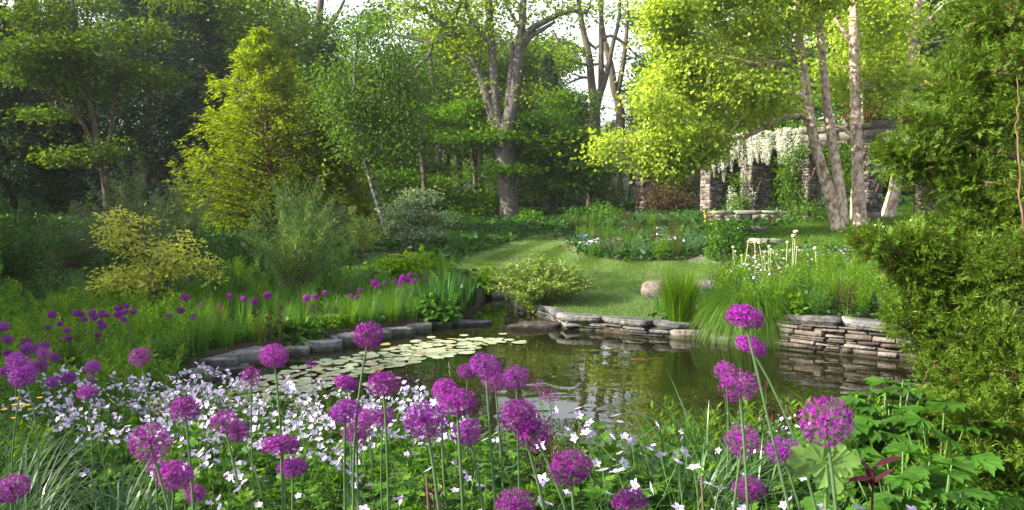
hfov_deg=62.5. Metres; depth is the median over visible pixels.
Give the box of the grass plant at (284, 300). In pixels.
[276,289,290,313]
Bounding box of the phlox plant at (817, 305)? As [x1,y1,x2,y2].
[797,281,834,314]
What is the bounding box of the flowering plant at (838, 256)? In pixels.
[816,246,849,267]
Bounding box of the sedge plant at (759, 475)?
[615,417,847,509]
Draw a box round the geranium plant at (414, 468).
[342,415,458,503]
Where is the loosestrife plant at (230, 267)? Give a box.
[219,256,247,291]
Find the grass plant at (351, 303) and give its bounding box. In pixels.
[341,299,359,310]
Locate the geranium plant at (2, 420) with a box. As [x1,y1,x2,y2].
[0,406,54,480]
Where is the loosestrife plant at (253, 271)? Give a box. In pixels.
[232,255,260,287]
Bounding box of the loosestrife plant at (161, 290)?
[154,281,186,311]
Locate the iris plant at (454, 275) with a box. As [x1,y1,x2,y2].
[441,267,465,299]
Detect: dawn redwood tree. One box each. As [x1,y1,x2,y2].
[152,24,381,233]
[286,84,386,228]
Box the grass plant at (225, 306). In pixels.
[212,290,238,317]
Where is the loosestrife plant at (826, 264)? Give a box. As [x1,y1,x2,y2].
[813,255,842,280]
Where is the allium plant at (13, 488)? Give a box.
[0,473,30,509]
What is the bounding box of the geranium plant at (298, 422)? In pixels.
[247,395,346,488]
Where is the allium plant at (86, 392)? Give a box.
[42,384,99,509]
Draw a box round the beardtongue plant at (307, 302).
[301,293,319,313]
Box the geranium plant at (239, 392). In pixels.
[195,380,272,447]
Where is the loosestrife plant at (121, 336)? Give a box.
[102,318,138,355]
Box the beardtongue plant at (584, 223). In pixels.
[575,214,589,229]
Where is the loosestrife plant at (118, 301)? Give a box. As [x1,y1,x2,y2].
[94,285,128,314]
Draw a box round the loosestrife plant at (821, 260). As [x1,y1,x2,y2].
[813,254,841,271]
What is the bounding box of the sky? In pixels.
[0,0,946,159]
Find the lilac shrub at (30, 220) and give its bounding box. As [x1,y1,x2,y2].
[0,194,61,253]
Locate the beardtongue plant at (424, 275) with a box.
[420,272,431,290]
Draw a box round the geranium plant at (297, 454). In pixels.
[244,419,343,509]
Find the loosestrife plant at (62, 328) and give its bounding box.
[52,320,88,364]
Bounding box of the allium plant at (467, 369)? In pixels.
[456,363,515,509]
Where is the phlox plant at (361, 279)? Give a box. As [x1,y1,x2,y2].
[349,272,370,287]
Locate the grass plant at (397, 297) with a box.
[379,288,404,309]
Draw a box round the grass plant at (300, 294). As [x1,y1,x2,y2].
[296,281,316,299]
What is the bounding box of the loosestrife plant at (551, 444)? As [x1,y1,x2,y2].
[541,415,592,480]
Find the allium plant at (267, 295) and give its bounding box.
[263,291,271,338]
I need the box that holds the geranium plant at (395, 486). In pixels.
[362,430,459,509]
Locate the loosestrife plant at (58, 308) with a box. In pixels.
[42,293,73,321]
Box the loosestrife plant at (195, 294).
[182,277,204,306]
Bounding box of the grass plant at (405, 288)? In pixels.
[398,276,418,298]
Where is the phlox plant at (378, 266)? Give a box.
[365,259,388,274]
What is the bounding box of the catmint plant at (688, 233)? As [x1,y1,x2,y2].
[681,228,702,237]
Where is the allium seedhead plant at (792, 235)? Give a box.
[791,234,794,264]
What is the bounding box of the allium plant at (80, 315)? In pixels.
[77,311,84,369]
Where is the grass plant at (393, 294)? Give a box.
[381,285,404,303]
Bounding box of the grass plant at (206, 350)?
[176,312,215,355]
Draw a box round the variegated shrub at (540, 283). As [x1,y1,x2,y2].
[482,252,599,311]
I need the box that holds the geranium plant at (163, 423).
[144,389,256,476]
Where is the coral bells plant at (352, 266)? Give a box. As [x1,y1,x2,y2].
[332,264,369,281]
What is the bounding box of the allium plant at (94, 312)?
[87,309,96,358]
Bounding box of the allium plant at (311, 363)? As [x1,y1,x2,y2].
[304,360,316,409]
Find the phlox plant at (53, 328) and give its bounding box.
[34,314,78,348]
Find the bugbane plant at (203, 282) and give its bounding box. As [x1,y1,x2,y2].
[196,274,223,297]
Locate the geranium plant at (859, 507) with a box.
[786,504,865,509]
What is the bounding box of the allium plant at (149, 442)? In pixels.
[127,423,172,509]
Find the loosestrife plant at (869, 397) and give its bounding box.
[868,387,930,455]
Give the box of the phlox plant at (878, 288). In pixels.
[866,277,894,304]
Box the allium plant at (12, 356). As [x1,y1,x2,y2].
[4,352,64,462]
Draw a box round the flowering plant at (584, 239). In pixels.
[576,234,593,247]
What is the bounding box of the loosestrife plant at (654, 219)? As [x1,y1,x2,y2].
[646,213,657,223]
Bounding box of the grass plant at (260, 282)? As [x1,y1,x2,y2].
[250,274,270,292]
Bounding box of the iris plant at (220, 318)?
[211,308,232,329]
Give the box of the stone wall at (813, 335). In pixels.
[767,313,1023,361]
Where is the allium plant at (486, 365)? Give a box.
[469,352,502,509]
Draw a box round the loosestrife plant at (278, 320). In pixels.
[268,303,284,339]
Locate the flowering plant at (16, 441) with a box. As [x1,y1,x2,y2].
[0,397,53,496]
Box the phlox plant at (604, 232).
[596,226,616,242]
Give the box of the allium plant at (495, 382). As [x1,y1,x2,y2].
[481,370,529,509]
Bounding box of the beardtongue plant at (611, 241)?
[604,232,623,256]
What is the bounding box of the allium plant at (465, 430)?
[452,418,483,509]
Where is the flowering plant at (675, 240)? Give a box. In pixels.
[657,237,691,246]
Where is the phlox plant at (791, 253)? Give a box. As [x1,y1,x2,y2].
[787,247,799,259]
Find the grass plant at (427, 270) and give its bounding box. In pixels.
[418,265,436,285]
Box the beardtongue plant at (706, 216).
[701,208,710,224]
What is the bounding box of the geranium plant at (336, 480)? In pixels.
[272,439,377,509]
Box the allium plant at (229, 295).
[225,293,232,316]
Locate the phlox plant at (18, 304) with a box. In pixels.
[3,296,32,320]
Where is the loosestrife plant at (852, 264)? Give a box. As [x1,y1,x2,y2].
[844,257,868,278]
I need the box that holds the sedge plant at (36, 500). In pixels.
[0,466,82,509]
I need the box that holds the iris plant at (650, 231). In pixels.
[643,218,660,238]
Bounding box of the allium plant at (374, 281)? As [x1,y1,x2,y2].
[370,279,379,323]
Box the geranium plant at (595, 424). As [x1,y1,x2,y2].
[523,402,618,507]
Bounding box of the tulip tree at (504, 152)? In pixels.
[372,0,621,217]
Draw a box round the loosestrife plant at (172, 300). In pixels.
[160,288,189,324]
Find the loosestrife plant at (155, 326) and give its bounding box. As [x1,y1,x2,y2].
[133,305,178,341]
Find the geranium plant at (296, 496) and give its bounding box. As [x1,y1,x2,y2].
[252,492,304,509]
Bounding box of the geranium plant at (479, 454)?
[412,407,513,509]
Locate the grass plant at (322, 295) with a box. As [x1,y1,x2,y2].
[318,284,331,301]
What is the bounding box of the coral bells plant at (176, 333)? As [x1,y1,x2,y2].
[151,324,199,350]
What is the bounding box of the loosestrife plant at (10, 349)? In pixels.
[0,337,18,362]
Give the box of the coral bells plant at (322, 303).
[315,299,343,314]
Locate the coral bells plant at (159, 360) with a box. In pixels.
[119,352,173,382]
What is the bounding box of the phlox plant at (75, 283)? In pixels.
[70,272,101,299]
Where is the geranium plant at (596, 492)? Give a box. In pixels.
[544,452,683,509]
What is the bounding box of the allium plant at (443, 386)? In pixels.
[431,378,457,508]
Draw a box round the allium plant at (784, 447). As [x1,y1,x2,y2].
[762,436,800,509]
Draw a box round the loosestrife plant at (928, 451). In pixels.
[879,446,986,509]
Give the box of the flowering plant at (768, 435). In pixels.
[706,410,805,487]
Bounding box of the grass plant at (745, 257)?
[736,250,753,262]
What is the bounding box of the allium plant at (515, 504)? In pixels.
[495,487,536,509]
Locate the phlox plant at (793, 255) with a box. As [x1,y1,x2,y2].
[785,250,802,261]
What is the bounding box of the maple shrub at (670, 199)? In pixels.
[634,177,699,212]
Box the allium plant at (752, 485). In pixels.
[731,475,766,509]
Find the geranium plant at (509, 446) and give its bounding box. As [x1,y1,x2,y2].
[445,415,542,488]
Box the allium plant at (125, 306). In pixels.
[123,304,133,349]
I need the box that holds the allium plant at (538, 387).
[531,379,567,474]
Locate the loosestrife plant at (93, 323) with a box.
[70,312,102,344]
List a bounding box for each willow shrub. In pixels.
[16,200,124,271]
[67,157,192,258]
[143,173,225,250]
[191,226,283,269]
[231,172,357,300]
[314,197,362,237]
[330,209,390,256]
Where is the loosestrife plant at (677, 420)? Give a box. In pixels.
[647,395,722,471]
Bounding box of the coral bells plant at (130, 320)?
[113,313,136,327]
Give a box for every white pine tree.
[55,0,228,217]
[129,0,261,210]
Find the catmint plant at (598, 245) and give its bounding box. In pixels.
[588,237,609,255]
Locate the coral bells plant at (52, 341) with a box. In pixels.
[30,332,76,361]
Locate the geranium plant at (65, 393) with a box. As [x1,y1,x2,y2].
[24,374,105,452]
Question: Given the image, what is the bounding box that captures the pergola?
[635,120,936,222]
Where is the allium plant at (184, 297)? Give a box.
[181,294,193,361]
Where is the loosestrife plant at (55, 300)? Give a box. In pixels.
[40,290,68,315]
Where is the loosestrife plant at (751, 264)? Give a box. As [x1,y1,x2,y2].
[739,252,759,275]
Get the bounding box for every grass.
[83,290,443,372]
[578,314,590,326]
[647,260,711,321]
[651,290,665,311]
[683,281,821,350]
[693,281,736,318]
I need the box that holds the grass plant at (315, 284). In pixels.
[305,275,320,291]
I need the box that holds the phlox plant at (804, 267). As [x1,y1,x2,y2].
[784,258,808,268]
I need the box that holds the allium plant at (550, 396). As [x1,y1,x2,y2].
[531,389,557,500]
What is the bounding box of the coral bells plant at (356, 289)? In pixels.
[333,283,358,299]
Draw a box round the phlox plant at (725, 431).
[717,403,787,464]
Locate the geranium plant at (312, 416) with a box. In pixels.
[265,400,336,472]
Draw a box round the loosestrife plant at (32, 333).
[0,329,34,357]
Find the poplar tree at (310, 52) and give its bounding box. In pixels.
[226,0,376,184]
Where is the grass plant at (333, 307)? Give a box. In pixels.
[321,295,339,312]
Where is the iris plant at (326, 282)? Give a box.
[317,271,332,292]
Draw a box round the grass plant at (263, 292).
[252,282,276,308]
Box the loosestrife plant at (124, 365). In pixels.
[114,340,154,385]
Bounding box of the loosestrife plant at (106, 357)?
[73,340,120,381]
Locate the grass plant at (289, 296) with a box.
[274,284,297,308]
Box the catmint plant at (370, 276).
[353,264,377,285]
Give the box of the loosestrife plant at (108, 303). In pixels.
[92,295,117,319]
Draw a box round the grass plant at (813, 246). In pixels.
[804,241,824,252]
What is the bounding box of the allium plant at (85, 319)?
[81,317,87,357]
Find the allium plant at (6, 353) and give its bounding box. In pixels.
[1,349,12,430]
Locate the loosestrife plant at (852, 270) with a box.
[841,265,862,277]
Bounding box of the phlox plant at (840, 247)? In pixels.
[835,238,852,255]
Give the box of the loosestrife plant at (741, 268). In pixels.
[734,257,768,289]
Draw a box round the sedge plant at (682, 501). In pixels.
[552,473,765,509]
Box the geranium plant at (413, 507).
[365,483,431,509]
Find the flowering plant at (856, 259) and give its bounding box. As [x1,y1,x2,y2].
[841,246,873,266]
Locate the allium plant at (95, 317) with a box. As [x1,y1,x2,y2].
[90,315,97,338]
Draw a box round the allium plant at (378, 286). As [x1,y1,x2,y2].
[375,284,380,316]
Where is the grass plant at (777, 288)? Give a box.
[759,268,795,298]
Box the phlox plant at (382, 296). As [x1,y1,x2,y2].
[377,288,396,303]
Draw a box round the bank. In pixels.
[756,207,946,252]
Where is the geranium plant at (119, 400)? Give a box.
[83,371,158,424]
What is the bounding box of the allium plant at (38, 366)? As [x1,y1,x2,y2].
[31,359,49,455]
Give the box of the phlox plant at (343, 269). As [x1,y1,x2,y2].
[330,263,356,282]
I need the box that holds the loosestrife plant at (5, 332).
[0,317,20,359]
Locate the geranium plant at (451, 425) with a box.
[403,401,498,499]
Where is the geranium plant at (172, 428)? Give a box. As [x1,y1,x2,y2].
[134,408,221,499]
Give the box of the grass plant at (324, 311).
[315,303,329,314]
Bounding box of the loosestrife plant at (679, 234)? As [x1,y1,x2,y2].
[674,229,685,242]
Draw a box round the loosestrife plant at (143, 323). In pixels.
[121,307,148,333]
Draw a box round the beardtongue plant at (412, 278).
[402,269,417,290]
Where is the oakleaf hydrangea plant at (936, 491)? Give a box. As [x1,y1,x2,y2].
[799,448,985,509]
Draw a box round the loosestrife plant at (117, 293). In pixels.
[96,272,123,307]
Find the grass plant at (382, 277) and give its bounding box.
[374,270,388,283]
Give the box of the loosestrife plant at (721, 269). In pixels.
[705,257,738,285]
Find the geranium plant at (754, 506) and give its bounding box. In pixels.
[732,496,797,509]
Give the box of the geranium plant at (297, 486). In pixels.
[222,424,364,509]
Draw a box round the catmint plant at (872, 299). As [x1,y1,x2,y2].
[869,288,896,312]
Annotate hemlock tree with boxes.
[0,2,95,216]
[17,0,134,214]
[516,51,592,207]
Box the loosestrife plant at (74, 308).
[59,290,87,325]
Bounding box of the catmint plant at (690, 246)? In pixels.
[685,241,699,255]
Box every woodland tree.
[603,111,740,204]
[681,103,794,200]
[719,85,850,198]
[770,87,884,195]
[819,54,1003,195]
[901,56,1021,194]
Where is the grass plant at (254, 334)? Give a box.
[247,313,265,340]
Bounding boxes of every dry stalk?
[425,475,429,509]
[700,475,704,509]
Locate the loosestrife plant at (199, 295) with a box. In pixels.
[178,289,211,314]
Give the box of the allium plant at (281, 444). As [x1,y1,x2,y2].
[261,434,301,509]
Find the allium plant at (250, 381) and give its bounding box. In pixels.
[221,365,263,509]
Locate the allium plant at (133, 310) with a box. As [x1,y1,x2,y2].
[129,308,136,344]
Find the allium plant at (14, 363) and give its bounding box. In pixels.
[0,356,39,509]
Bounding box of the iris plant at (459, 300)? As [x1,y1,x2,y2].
[445,277,473,312]
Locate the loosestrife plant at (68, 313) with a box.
[57,294,96,326]
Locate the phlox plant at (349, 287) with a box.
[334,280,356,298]
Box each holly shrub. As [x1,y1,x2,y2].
[0,187,83,293]
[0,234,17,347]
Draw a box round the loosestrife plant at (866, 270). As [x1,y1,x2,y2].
[857,263,875,276]
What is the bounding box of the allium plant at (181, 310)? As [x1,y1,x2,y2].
[176,307,185,348]
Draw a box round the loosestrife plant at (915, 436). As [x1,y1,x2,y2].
[877,400,930,457]
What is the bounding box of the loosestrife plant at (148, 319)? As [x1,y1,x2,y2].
[133,308,163,331]
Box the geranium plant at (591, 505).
[530,477,612,509]
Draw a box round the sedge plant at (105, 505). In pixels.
[48,483,211,509]
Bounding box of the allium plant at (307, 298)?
[303,294,314,324]
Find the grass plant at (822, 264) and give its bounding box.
[805,252,838,280]
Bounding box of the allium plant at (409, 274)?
[407,272,412,315]
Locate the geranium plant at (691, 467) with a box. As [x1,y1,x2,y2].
[610,458,725,509]
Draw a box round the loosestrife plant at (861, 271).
[858,265,884,289]
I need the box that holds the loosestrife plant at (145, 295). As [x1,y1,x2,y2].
[124,287,150,317]
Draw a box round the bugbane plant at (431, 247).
[426,243,438,255]
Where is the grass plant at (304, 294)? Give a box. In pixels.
[294,284,317,308]
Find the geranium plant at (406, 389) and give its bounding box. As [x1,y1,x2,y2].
[359,379,434,453]
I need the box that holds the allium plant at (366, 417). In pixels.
[336,408,380,509]
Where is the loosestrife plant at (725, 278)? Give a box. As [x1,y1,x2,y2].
[713,265,742,293]
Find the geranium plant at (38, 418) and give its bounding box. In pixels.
[0,389,79,466]
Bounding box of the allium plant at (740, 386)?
[717,367,759,509]
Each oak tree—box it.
[531,0,637,197]
[572,0,657,197]
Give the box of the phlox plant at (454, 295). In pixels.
[443,287,460,304]
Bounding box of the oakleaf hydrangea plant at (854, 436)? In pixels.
[783,409,908,507]
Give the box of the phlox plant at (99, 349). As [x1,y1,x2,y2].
[74,333,123,366]
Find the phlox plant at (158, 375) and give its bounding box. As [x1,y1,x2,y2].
[133,358,180,389]
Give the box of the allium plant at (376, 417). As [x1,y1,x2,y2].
[371,405,424,509]
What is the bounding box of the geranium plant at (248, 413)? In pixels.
[220,396,289,471]
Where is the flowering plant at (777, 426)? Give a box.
[753,414,813,488]
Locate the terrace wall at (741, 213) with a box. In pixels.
[704,210,789,222]
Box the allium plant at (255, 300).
[250,298,258,319]
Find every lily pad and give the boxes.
[266,376,282,379]
[283,374,298,376]
[290,365,306,368]
[295,386,309,389]
[297,379,314,383]
[300,389,316,391]
[305,368,323,370]
[312,370,324,372]
[319,358,331,361]
[319,361,332,364]
[326,373,340,375]
[331,359,348,362]
[332,369,349,372]
[361,362,377,365]
[366,353,378,357]
[370,367,383,370]
[387,363,405,366]
[388,360,404,363]
[391,357,408,360]
[400,349,413,351]
[408,360,421,362]
[409,350,422,353]
[411,357,425,359]
[418,345,432,347]
[423,353,438,355]
[432,350,448,353]
[432,355,443,358]
[442,340,455,342]
[458,351,474,353]
[512,341,524,343]
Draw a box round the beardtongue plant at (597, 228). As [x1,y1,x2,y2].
[591,221,605,233]
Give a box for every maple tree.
[0,0,217,207]
[835,95,891,124]
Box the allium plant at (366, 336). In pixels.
[352,320,383,509]
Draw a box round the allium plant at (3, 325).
[0,321,10,414]
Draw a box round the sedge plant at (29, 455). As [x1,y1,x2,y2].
[0,413,103,499]
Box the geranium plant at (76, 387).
[27,365,111,425]
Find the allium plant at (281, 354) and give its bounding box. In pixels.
[258,343,288,509]
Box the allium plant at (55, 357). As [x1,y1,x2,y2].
[49,352,61,411]
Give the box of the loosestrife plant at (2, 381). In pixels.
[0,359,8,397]
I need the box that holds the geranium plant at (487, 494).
[425,462,547,509]
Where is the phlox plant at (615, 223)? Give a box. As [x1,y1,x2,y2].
[608,218,622,226]
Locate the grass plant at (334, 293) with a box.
[327,285,343,305]
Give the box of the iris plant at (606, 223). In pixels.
[599,219,612,238]
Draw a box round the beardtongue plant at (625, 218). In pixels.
[622,209,634,220]
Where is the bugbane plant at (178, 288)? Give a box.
[166,282,192,298]
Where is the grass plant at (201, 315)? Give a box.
[186,303,215,334]
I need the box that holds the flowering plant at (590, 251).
[579,238,608,255]
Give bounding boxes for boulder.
[507,321,560,330]
[641,278,680,298]
[689,280,713,294]
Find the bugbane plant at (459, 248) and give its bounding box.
[448,238,464,255]
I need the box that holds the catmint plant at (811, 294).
[795,286,822,309]
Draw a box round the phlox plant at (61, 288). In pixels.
[40,279,68,299]
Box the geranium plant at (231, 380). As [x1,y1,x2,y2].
[193,374,263,432]
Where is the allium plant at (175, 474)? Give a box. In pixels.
[156,460,194,509]
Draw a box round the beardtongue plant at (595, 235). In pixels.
[589,226,605,244]
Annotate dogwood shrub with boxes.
[66,203,230,310]
[369,186,462,251]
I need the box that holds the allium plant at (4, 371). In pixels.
[0,367,11,409]
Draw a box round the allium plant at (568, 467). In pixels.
[547,448,592,509]
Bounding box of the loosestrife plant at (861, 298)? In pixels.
[848,284,873,315]
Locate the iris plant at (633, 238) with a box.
[625,226,640,245]
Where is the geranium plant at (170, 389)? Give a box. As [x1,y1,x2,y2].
[150,376,231,425]
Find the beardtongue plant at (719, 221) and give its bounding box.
[711,214,724,228]
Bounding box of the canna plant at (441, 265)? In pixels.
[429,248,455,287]
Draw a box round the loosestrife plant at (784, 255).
[764,246,788,268]
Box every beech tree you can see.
[336,84,466,210]
[353,101,501,212]
[393,95,555,215]
[479,108,628,212]
[528,87,633,207]
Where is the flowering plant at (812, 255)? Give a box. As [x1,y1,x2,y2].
[781,248,821,270]
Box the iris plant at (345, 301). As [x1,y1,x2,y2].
[340,294,358,313]
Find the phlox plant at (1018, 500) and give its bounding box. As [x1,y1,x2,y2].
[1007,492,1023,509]
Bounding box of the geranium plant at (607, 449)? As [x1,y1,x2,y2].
[536,410,689,509]
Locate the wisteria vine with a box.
[584,114,880,218]
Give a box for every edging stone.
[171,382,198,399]
[182,365,214,382]
[198,355,238,367]
[214,363,248,373]
[216,346,273,364]
[281,344,309,354]
[298,338,342,351]
[329,331,371,346]
[372,328,391,340]
[381,326,415,337]
[404,321,431,331]
[432,321,451,328]
[450,319,492,326]
[490,290,509,298]
[669,328,716,338]
[711,333,734,343]
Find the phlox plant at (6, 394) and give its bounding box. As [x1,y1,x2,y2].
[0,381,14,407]
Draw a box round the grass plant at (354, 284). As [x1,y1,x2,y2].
[348,276,362,292]
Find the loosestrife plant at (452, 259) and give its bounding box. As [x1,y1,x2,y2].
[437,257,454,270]
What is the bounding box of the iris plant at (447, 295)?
[425,272,456,316]
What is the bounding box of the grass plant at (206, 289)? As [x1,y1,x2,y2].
[200,279,217,301]
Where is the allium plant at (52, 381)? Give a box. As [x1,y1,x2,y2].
[43,376,59,424]
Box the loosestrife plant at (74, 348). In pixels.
[70,327,104,367]
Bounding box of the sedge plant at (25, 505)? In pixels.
[0,458,104,509]
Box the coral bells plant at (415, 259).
[376,244,451,282]
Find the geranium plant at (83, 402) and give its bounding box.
[38,391,115,463]
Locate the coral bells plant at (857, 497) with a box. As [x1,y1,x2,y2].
[789,478,893,509]
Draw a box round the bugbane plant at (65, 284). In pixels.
[60,278,100,309]
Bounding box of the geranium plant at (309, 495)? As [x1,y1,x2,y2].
[286,447,373,509]
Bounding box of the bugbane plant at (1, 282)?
[0,276,15,298]
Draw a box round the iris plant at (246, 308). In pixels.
[234,295,255,320]
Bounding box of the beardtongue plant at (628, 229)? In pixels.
[623,222,632,239]
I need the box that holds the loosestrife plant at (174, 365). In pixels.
[128,341,186,398]
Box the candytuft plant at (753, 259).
[738,250,787,280]
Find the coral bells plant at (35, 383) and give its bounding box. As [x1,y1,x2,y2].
[7,366,70,400]
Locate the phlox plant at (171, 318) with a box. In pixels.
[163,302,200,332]
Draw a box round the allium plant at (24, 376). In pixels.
[8,365,38,509]
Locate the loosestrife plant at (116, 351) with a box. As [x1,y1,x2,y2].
[104,333,152,384]
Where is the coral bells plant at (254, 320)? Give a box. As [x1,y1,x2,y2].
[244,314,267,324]
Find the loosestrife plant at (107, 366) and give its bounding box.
[91,357,136,409]
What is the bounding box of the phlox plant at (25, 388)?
[0,358,60,404]
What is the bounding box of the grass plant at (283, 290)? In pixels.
[273,282,292,305]
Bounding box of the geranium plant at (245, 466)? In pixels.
[188,427,274,508]
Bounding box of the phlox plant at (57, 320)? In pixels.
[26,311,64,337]
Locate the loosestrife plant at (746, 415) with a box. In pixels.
[675,395,766,475]
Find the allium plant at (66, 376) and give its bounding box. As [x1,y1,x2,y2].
[59,371,77,440]
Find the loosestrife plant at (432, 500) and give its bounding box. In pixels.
[419,478,443,509]
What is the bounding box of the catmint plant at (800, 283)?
[781,273,820,297]
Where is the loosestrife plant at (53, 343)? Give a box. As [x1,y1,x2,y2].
[30,331,68,365]
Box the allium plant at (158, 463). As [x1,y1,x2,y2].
[146,457,190,509]
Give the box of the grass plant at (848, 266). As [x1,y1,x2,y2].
[840,258,865,279]
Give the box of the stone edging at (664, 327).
[515,299,693,336]
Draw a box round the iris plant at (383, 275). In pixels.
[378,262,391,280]
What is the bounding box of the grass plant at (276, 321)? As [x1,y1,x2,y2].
[261,304,289,336]
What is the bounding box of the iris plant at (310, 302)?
[299,291,317,309]
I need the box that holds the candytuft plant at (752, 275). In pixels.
[728,260,761,285]
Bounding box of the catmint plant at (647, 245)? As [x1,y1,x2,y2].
[635,237,656,255]
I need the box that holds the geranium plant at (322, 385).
[298,377,376,447]
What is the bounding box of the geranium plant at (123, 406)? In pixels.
[91,383,162,453]
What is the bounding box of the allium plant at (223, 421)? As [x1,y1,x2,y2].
[207,408,243,505]
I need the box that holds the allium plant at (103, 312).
[97,310,105,341]
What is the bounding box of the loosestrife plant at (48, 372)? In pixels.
[30,348,74,416]
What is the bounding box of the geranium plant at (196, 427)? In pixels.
[152,395,260,509]
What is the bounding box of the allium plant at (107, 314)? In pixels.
[104,313,110,347]
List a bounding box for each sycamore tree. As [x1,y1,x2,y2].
[557,0,869,231]
[795,0,939,226]
[831,1,907,218]
[843,0,1016,218]
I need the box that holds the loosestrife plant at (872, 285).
[855,272,879,307]
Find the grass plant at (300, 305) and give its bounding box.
[291,291,312,315]
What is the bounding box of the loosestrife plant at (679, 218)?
[672,213,685,222]
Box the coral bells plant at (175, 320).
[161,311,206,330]
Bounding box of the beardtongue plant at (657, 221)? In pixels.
[651,214,663,226]
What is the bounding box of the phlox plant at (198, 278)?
[185,268,213,289]
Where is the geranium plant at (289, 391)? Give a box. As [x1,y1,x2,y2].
[230,383,321,465]
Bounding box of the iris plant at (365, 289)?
[358,280,370,300]
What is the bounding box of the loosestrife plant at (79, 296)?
[67,285,93,310]
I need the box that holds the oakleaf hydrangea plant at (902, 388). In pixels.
[785,376,994,494]
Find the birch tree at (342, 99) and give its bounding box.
[292,0,469,234]
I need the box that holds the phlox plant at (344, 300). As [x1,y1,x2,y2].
[333,295,356,309]
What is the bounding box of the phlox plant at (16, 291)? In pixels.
[2,285,27,303]
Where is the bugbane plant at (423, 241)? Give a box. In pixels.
[421,239,435,249]
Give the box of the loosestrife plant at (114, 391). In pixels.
[99,360,146,415]
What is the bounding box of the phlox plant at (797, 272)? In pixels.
[783,267,813,284]
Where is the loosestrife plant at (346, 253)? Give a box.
[326,242,351,266]
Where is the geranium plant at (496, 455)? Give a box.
[440,432,533,509]
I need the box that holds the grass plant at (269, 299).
[256,285,279,315]
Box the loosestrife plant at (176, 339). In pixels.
[161,326,187,357]
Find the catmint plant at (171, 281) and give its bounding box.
[152,276,188,292]
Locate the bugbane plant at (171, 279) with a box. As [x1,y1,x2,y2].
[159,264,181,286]
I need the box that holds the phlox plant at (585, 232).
[576,226,596,239]
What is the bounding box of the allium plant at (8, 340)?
[1,335,13,403]
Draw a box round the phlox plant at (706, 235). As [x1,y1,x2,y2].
[698,228,717,245]
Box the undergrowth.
[0,185,1017,509]
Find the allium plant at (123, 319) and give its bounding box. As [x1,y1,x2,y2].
[120,317,126,346]
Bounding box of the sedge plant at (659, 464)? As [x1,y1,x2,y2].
[546,371,896,509]
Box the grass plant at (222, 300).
[208,284,230,308]
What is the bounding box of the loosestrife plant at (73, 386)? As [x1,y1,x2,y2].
[55,362,95,405]
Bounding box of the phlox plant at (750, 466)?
[695,442,792,509]
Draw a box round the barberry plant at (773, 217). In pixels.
[762,212,782,225]
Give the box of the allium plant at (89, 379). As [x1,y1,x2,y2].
[86,376,97,421]
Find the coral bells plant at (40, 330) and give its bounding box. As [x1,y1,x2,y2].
[32,321,63,336]
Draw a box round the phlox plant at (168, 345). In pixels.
[133,324,187,373]
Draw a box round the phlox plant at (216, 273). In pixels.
[198,261,225,286]
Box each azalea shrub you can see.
[443,204,479,225]
[513,207,546,222]
[559,205,590,217]
[574,197,606,216]
[593,201,625,220]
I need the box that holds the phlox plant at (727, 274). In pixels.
[711,266,743,285]
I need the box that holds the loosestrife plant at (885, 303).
[872,278,900,314]
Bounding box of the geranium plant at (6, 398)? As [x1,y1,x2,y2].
[0,373,75,437]
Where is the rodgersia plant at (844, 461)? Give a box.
[785,435,860,509]
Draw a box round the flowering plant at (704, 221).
[699,210,708,229]
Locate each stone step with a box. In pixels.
[737,226,767,234]
[749,238,783,244]
[761,249,799,254]
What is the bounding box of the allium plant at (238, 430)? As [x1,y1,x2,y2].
[228,421,265,509]
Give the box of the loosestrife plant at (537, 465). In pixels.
[523,420,563,508]
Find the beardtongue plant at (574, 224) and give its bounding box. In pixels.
[567,215,578,225]
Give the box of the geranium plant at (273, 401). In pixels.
[229,371,298,438]
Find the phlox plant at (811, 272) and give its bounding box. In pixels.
[802,269,834,290]
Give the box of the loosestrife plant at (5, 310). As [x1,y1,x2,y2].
[0,304,12,321]
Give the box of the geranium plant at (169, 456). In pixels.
[94,410,220,509]
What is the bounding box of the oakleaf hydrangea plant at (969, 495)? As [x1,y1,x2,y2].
[845,457,1014,509]
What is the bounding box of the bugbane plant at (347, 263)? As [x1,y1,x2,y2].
[334,251,359,269]
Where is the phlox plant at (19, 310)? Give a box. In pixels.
[0,304,27,328]
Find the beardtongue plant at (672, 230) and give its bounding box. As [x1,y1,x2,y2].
[667,225,678,236]
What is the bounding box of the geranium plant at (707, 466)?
[687,447,768,509]
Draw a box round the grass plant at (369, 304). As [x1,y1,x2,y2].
[358,290,382,320]
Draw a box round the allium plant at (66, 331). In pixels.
[63,327,70,364]
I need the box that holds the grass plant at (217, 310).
[207,297,229,324]
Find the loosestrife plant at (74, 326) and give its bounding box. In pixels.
[64,315,86,342]
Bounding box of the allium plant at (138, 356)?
[103,347,209,509]
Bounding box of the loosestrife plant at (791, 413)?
[765,403,801,475]
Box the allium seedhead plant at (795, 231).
[793,230,798,264]
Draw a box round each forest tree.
[11,0,142,121]
[70,0,164,186]
[126,9,298,178]
[202,0,338,173]
[243,49,300,163]
[322,0,503,201]
[369,25,445,90]
[369,61,450,185]
[387,92,445,197]
[402,50,482,195]
[403,21,528,189]
[406,7,516,192]
[445,25,569,138]
[465,94,503,192]
[468,55,577,200]
[481,26,592,192]
[516,49,579,189]
[523,78,589,128]
[601,119,637,170]
[604,1,744,84]
[609,54,658,134]
[695,7,809,183]
[711,0,823,164]
[772,11,903,122]
[788,1,953,184]
[819,0,970,183]
[837,0,1022,117]
[908,0,1018,76]
[923,0,1022,48]
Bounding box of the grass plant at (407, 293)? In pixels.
[395,276,420,301]
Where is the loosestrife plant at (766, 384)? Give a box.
[755,380,803,460]
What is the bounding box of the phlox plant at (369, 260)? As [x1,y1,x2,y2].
[366,252,389,264]

